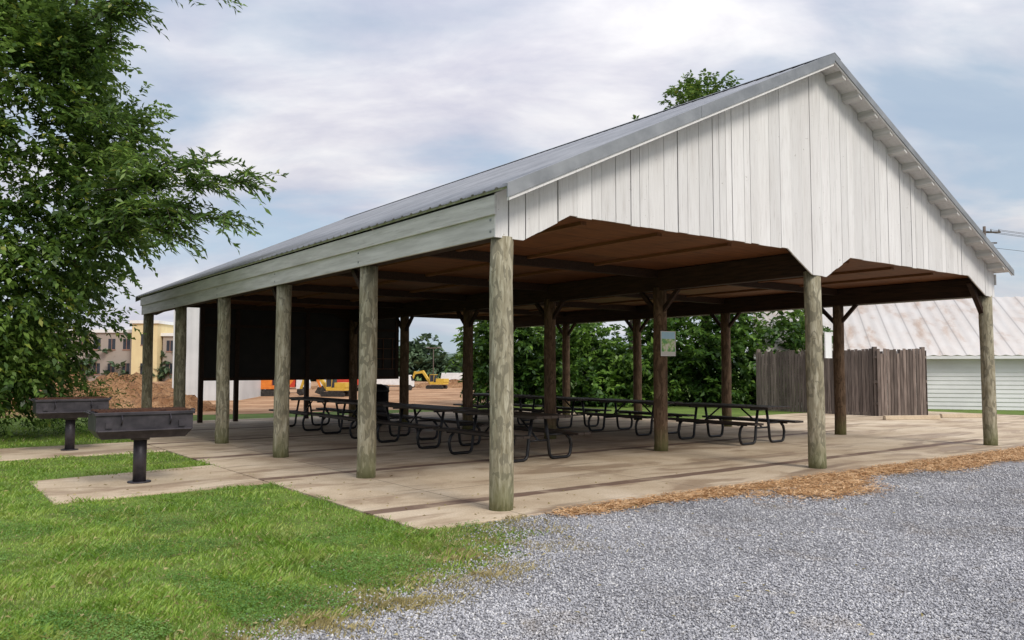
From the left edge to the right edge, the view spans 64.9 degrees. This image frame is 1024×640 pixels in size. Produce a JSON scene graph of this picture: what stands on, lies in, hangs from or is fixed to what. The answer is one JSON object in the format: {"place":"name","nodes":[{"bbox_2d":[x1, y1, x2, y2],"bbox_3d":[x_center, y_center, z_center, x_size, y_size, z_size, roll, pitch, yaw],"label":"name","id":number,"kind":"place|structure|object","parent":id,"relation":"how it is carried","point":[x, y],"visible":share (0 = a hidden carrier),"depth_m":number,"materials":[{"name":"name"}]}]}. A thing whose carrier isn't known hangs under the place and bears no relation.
{"place":"outdoors","nodes":[
{"label":"outdoors","id":0,"kind":"place"},
{"bbox_2d":[1,472,922,639],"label":"fallen leaves","id":1,"kind":"object","parent":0,"point":[343,624],"visible":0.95,"depth_m":6.02,"materials":[{"name":"brown plant"}]},
{"bbox_2d":[0,371,1023,639],"bbox_3d":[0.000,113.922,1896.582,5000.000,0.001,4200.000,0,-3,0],"label":"ground","id":2,"kind":"structure","parent":0,"point":[680,409],"depth_m":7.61,"materials":[{"name":"green plant"}]},
{"bbox_2d":[0,363,143,436],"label":"weed clump","id":3,"kind":"object","parent":2,"relation":"on","point":[72,391],"visible":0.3,"depth_m":19.28,"materials":[{"name":"green plant"}]},
{"bbox_2d":[0,442,165,460],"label":"grill pad","id":4,"kind":"object","parent":2,"relation":"on","point":[14,454],"visible":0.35,"depth_m":14.97,"materials":[{"name":"concrete"}]},
{"bbox_2d":[28,396,111,450],"bbox_3d":[-8.349,1.964,15.227,1.400,1.001,0.813,2,-4,-35],"label":"charcoal grill","id":5,"kind":"object","parent":4,"relation":"on","point":[69,410],"visible":0.92,"depth_m":15.06,"materials":[{"name":"metal"}]},
{"bbox_2d":[0,0,288,438],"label":"broadleaf tree","id":6,"kind":"object","parent":2,"relation":"on","point":[73,63],"visible":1,"depth_m":16.45,"materials":[{"name":"green plant"}]},
{"bbox_2d":[30,465,267,504],"bbox_3d":[-5.035,2.287,11.081,2.580,0.144,2.648,3,-4,-37],"label":"grill pad","id":7,"kind":"object","parent":2,"relation":"on","point":[205,477],"visible":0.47,"depth_m":10.83,"materials":[{"name":"concrete"}]},
{"bbox_2d":[84,407,195,483],"bbox_3d":[-5.048,1.710,10.948,1.400,1.001,0.813,2,-4,-35],"label":"charcoal grill","id":8,"kind":"object","parent":7,"relation":"on","point":[140,427],"visible":1,"depth_m":10.81,"materials":[{"name":"metal"}]},
{"bbox_2d":[0,471,487,639],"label":"clover patch","id":9,"kind":"object","parent":2,"relation":"on","point":[276,587],"visible":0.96,"depth_m":5.88,"materials":[{"name":"green plant"}]},
{"bbox_2d":[1,381,489,417],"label":"dirt lot","id":10,"kind":"structure","parent":2,"relation":"on","point":[440,397],"depth_m":38.53,"materials":[{"name":"brown soil"}]},
{"bbox_2d":[8,370,91,410],"bbox_3d":[-17.639,2.644,31.040,8.866,1.718,5.512,0,-3,0],"label":"dirt mound","id":11,"kind":"object","parent":10,"relation":"on","point":[63,385],"visible":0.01,"depth_m":30.17,"materials":[{"name":"brown soil"}]},
{"bbox_2d":[48,333,131,380],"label":"walls","id":12,"kind":"structure","parent":10,"relation":"on","point":[118,355],"depth_m":91.93,"materials":[{"name":"beige paint"}]},
{"bbox_2d":[55,330,131,332],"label":"parapet","id":13,"kind":"structure","parent":12,"relation":"on","point":[109,331],"depth_m":91.88,"materials":[{"name":"concrete"}]},
{"bbox_2d":[65,339,129,373],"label":"windows","id":14,"kind":"structure","parent":12,"relation":"attached to","point":[112,368],"depth_m":91.85,"materials":[{"name":"grey glass"}]},
{"bbox_2d":[81,339,129,374],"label":"sills","id":15,"kind":"structure","parent":12,"relation":"attached to","point":[111,349],"depth_m":91.91,"materials":[{"name":"grey concrete"}]},
{"bbox_2d":[28,372,231,411],"bbox_3d":[-14.045,2.639,29.336,7.918,1.501,4.884,0,-3,0],"label":"dirt mound","id":16,"kind":"object","parent":10,"relation":"on","point":[162,395],"visible":0.52,"depth_m":28.75,"materials":[{"name":"brown soil"}]},
{"bbox_2d":[131,323,173,381],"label":"walls","id":17,"kind":"structure","parent":10,"relation":"on","point":[137,348],"depth_m":91.04,"materials":[{"name":"yellow paint"}]},
{"bbox_2d":[140,334,142,373],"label":"windows","id":18,"kind":"structure","parent":17,"relation":"attached to","point":[141,344],"depth_m":90.97,"materials":[{"name":"grey glass"}]},
{"bbox_2d":[130,320,173,324],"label":"parapet","id":19,"kind":"structure","parent":17,"relation":"on","point":[155,321],"depth_m":90.96,"materials":[{"name":"concrete"}]},
{"bbox_2d":[155,378,171,386],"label":"dirt mound","id":20,"kind":"object","parent":10,"relation":"on","point":[168,382],"visible":0.06,"depth_m":48.82,"materials":[{"name":"brown soil"}]},
{"bbox_2d":[162,336,172,380],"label":"walls","id":21,"kind":"structure","parent":10,"relation":"on","point":[169,357],"depth_m":91.93,"materials":[{"name":"beige paint"}]},
{"bbox_2d":[161,333,172,335],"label":"parapet","id":22,"kind":"structure","parent":21,"relation":"on","point":[166,334],"depth_m":91.86,"materials":[{"name":"concrete"}]},
{"bbox_2d":[166,341,172,373],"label":"windows","id":23,"kind":"structure","parent":21,"relation":"attached to","point":[169,346],"depth_m":91.95,"materials":[{"name":"grey glass"}]},
{"bbox_2d":[239,380,265,399],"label":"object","id":24,"kind":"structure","parent":10,"relation":"on","point":[248,389],"depth_m":41.13,"materials":[{"name":"white metal"}]},
{"bbox_2d":[172,307,239,400],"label":"front cladding","id":25,"kind":"structure","parent":24,"relation":"attached to","point":[192,355],"depth_m":38.57,"materials":[{"name":"white metal"}]},
{"bbox_2d":[266,380,310,389],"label":"dump truck","id":26,"kind":"object","parent":10,"relation":"on","point":[296,384],"visible":0.17,"depth_m":49.47,"materials":[{"name":"white paint"}]},
{"bbox_2d":[261,380,323,395],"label":"excavator","id":27,"kind":"object","parent":10,"relation":"on","point":[266,384],"visible":0.28,"depth_m":44.27,"materials":[{"name":"metal"}]},
{"bbox_2d":[297,380,348,396],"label":"excavator","id":28,"kind":"object","parent":10,"relation":"on","point":[333,388],"visible":0.63,"depth_m":43.46,"materials":[{"name":"metal"}]},
{"bbox_2d":[318,379,358,390],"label":"dump truck","id":29,"kind":"object","parent":10,"relation":"on","point":[342,380],"visible":0.05,"depth_m":53.35,"materials":[{"name":"white paint"}]},
{"bbox_2d":[79,333,625,380],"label":"distant tree line","id":30,"kind":"object","parent":10,"relation":"on","point":[420,357],"visible":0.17,"depth_m":92.16,"materials":[{"name":"green plant"}]},
{"bbox_2d":[377,375,413,389],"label":"dump truck","id":31,"kind":"object","parent":10,"relation":"on","point":[386,382],"visible":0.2,"depth_m":55.37,"materials":[{"name":"white paint"}]},
{"bbox_2d":[412,370,448,388],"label":"excavator","id":32,"kind":"object","parent":10,"relation":"on","point":[434,382],"visible":0.85,"depth_m":59.47,"materials":[{"name":"metal"}]},
{"bbox_2d":[426,347,440,373],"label":"light pole","id":33,"kind":"object","parent":10,"relation":"on","point":[433,355],"visible":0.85,"depth_m":79.87,"materials":[{"name":"grey metal"}]},
{"bbox_2d":[413,379,461,387],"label":"dirt mound","id":34,"kind":"object","parent":10,"relation":"on","point":[452,383],"visible":0.33,"depth_m":62.88,"materials":[{"name":"brown soil"}]},
{"bbox_2d":[441,373,461,379],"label":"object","id":35,"kind":"object","parent":10,"relation":"on","point":[450,376],"visible":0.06,"depth_m":69.18,"materials":[{"name":"white paint"}]},
{"bbox_2d":[0,511,659,639],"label":"dry grass","id":36,"kind":"structure","parent":2,"relation":"on","point":[329,623],"depth_m":5.67,"materials":[{"name":"beige plant"}]},
{"bbox_2d":[130,411,1023,530],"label":"concrete slab","id":37,"kind":"structure","parent":2,"relation":"on","point":[631,462],"depth_m":13.47,"materials":[{"name":"beige concrete"}]},
{"bbox_2d":[197,308,398,422],"bbox_3d":[-6.315,1.348,24.694,6.370,3.430,0.130,3,-4,-37],"label":"frame","id":38,"kind":"object","parent":37,"relation":"on","point":[237,378],"visible":0.64,"depth_m":23.45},
{"bbox_2d":[204,308,394,377],"bbox_3d":[-6.298,0.705,24.751,6.300,2.180,0.060,3,-4,-37],"label":"panel","id":39,"kind":"object","parent":38,"relation":"attached to","point":[329,353],"visible":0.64,"depth_m":24.52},
{"bbox_2d":[358,338,394,368],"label":"window muntins","id":40,"kind":"object","parent":39,"relation":"attached to","point":[383,348],"depth_m":26.30,"materials":[{"name":"metal"}]},
{"bbox_2d":[269,397,357,430],"bbox_3d":[-5.013,2.397,20.690,1.600,0.768,2.440,3,-4,-38],"label":"picnic table","id":41,"kind":"object","parent":37,"relation":"on","point":[296,412],"visible":0.67,"depth_m":20.44,"materials":[{"name":"black metal"}]},
{"bbox_2d":[312,400,420,438],"bbox_3d":[-3.383,2.269,18.540,1.600,0.768,2.440,2,-4,-36],"label":"picnic table","id":42,"kind":"object","parent":37,"relation":"on","point":[388,415],"visible":0.56,"depth_m":18.27,"materials":[{"name":"black metal"}]},
{"bbox_2d":[376,384,388,424],"bbox_3d":[-3.680,2.316,22.180,0.600,1.100,0.600,0,-3,0],"label":"trash barrel","id":43,"kind":"object","parent":37,"relation":"on","point":[382,393],"visible":0.3,"depth_m":21.96,"materials":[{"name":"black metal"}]},
{"bbox_2d":[376,404,488,448],"bbox_3d":[-1.703,2.141,16.367,1.600,0.768,2.440,3,-4,-37],"label":"picnic table","id":44,"kind":"object","parent":37,"relation":"on","point":[419,428],"visible":0.87,"depth_m":16.06,"materials":[{"name":"black metal"}]},
{"bbox_2d":[453,393,542,420],"bbox_3d":[-0.394,2.581,23.796,1.600,0.768,2.440,3,-4,-38],"label":"picnic table","id":45,"kind":"object","parent":37,"relation":"on","point":[487,405],"visible":0.38,"depth_m":23.61,"materials":[{"name":"black metal"}]},
{"bbox_2d":[433,409,590,462],"bbox_3d":[-0.047,2.007,14.113,1.600,0.768,2.440,3,-4,-38],"label":"picnic table","id":46,"kind":"object","parent":37,"relation":"on","point":[520,415],"visible":0.78,"depth_m":13.78,"materials":[{"name":"black metal"}]},
{"bbox_2d":[513,396,611,428],"bbox_3d":[1.218,2.442,21.447,1.600,0.768,2.440,3,-4,-38],"label":"picnic table","id":47,"kind":"object","parent":37,"relation":"on","point":[573,409],"visible":0.77,"depth_m":21.05,"materials":[{"name":"black metal"}]},
{"bbox_2d":[135,52,1013,511],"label":"picnic pavilion","id":48,"kind":"structure","parent":37,"relation":"on","point":[813,188],"depth_m":13.23,"materials":[{"name":"white wood"}]},
{"bbox_2d":[660,331,675,355],"bbox_3d":[2.928,0.444,15.097,0.354,0.464,0.018,2,-4,-30],"label":"park map sign","id":49,"kind":"object","parent":48,"relation":"attached to","point":[668,342],"visible":1,"depth_m":15.09,"materials":[{"name":"paper"}]},
{"bbox_2d":[824,332,831,357],"bbox_3d":[4.930,0.393,12.554,0.018,0.404,0.244,-3,-5,44],"label":"paper notice","id":50,"kind":"object","parent":48,"relation":"attached to","point":[827,344],"visible":1,"depth_m":12.54,"materials":[{"name":"white paper"}]},
{"bbox_2d":[575,399,693,435],"bbox_3d":[2.917,2.314,19.288,1.600,0.768,2.440,2,-4,-36],"label":"picnic table","id":51,"kind":"object","parent":37,"relation":"on","point":[617,413],"visible":0.88,"depth_m":19.18,"materials":[{"name":"black metal"}]},
{"bbox_2d":[668,402,803,445],"bbox_3d":[4.639,2.183,17.083,1.600,0.768,2.440,2,-4,-36],"label":"picnic table","id":52,"kind":"object","parent":37,"relation":"on","point":[707,421],"visible":0.97,"depth_m":16.79,"materials":[{"name":"black metal"}]},
{"bbox_2d":[225,457,1023,639],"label":"gravel lot","id":53,"kind":"structure","parent":2,"relation":"on","point":[1007,463],"depth_m":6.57,"materials":[{"name":"grey gravel"}]},
{"bbox_2d":[544,445,1023,517],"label":"fallen pine needles","id":54,"kind":"object","parent":53,"relation":"on","point":[843,481],"visible":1,"depth_m":10.60,"materials":[{"name":"brown plant"}]},
{"bbox_2d":[628,114,638,349],"bbox_3d":[5.792,-2.787,37.639,4.944,13.230,4.666,0,-3,0],"label":"tall tree","id":55,"kind":"object","parent":2,"relation":"on","point":[631,321],"depth_m":37.30,"materials":[{"name":"green plant"}]},
{"bbox_2d":[444,309,832,407],"bbox_3d":[5.711,1.772,33.746,16.786,6.304,5.615,0,-3,7],"label":"shrub thicket","id":56,"kind":"object","parent":2,"relation":"on","point":[607,373],"visible":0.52,"depth_m":32.70,"materials":[{"name":"green plant"}]},
{"bbox_2d":[657,68,743,380],"bbox_3d":[8.590,-3.685,35.808,8.282,14.807,8.604,0,-3,0],"label":"tall tree","id":57,"kind":"object","parent":2,"relation":"on","point":[691,88],"visible":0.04,"depth_m":35.26,"materials":[{"name":"green plant"}]},
{"bbox_2d":[709,411,1023,441],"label":"concrete apron","id":58,"kind":"object","parent":2,"relation":"on","point":[1010,427],"visible":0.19,"depth_m":21.67,"materials":[{"name":"beige concrete"}]},
{"bbox_2d":[756,347,927,415],"bbox_3d":[11.318,2.124,28.074,1.945,2.280,5.386,2,-4,-36],"label":"wood fence enclosure","id":59,"kind":"object","parent":58,"relation":"on","point":[874,376],"visible":0.73,"depth_m":26.42,"materials":[{"name":"brown wood"}]},
{"bbox_2d":[883,415,940,419],"bbox_3d":[12.000,2.924,24.169,1.800,0.120,0.175,1,-3,-9],"label":"concrete wheel stop","id":60,"kind":"object","parent":58,"relation":"on","point":[904,417],"visible":1,"depth_m":24.10,"materials":[{"name":"beige concrete"}]},
{"bbox_2d":[940,413,981,417],"bbox_3d":[14.200,2.978,25.068,1.800,0.120,0.175,0,-3,-6],"label":"concrete wheel stop","id":61,"kind":"object","parent":58,"relation":"on","point":[960,415],"visible":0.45,"depth_m":24.97,"materials":[{"name":"beige concrete"}]},
{"bbox_2d":[753,296,1023,409],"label":"metal roof shed","id":62,"kind":"structure","parent":2,"relation":"on","point":[945,333],"depth_m":31.81,"materials":[{"name":"white metal"}]},
{"bbox_2d":[983,226,1000,244],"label":"utility pole","id":63,"kind":"object","parent":2,"relation":"on","point":[985,232],"visible":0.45,"depth_m":60.44,"materials":[{"name":"grey wood"}]},
{"bbox_2d":[982,230,1020,250],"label":"power lines","id":64,"kind":"object","parent":63,"relation":"attached to","point":[1004,234],"visible":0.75,"depth_m":59.75,"materials":[{"name":"metal"}]},
{"bbox_2d":[0,0,1023,353],"label":"sky","id":65,"kind":"structure","parent":0,"point":[365,105],"materials":[{"name":"white"}]},
{"bbox_2d":[413,343,738,370],"bbox_3d":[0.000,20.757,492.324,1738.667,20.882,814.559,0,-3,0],"label":"hills","id":66,"kind":"structure","parent":0,"point":[450,355],"depth_m":550.26,"materials":[{"name":"green plant"}]}
]}

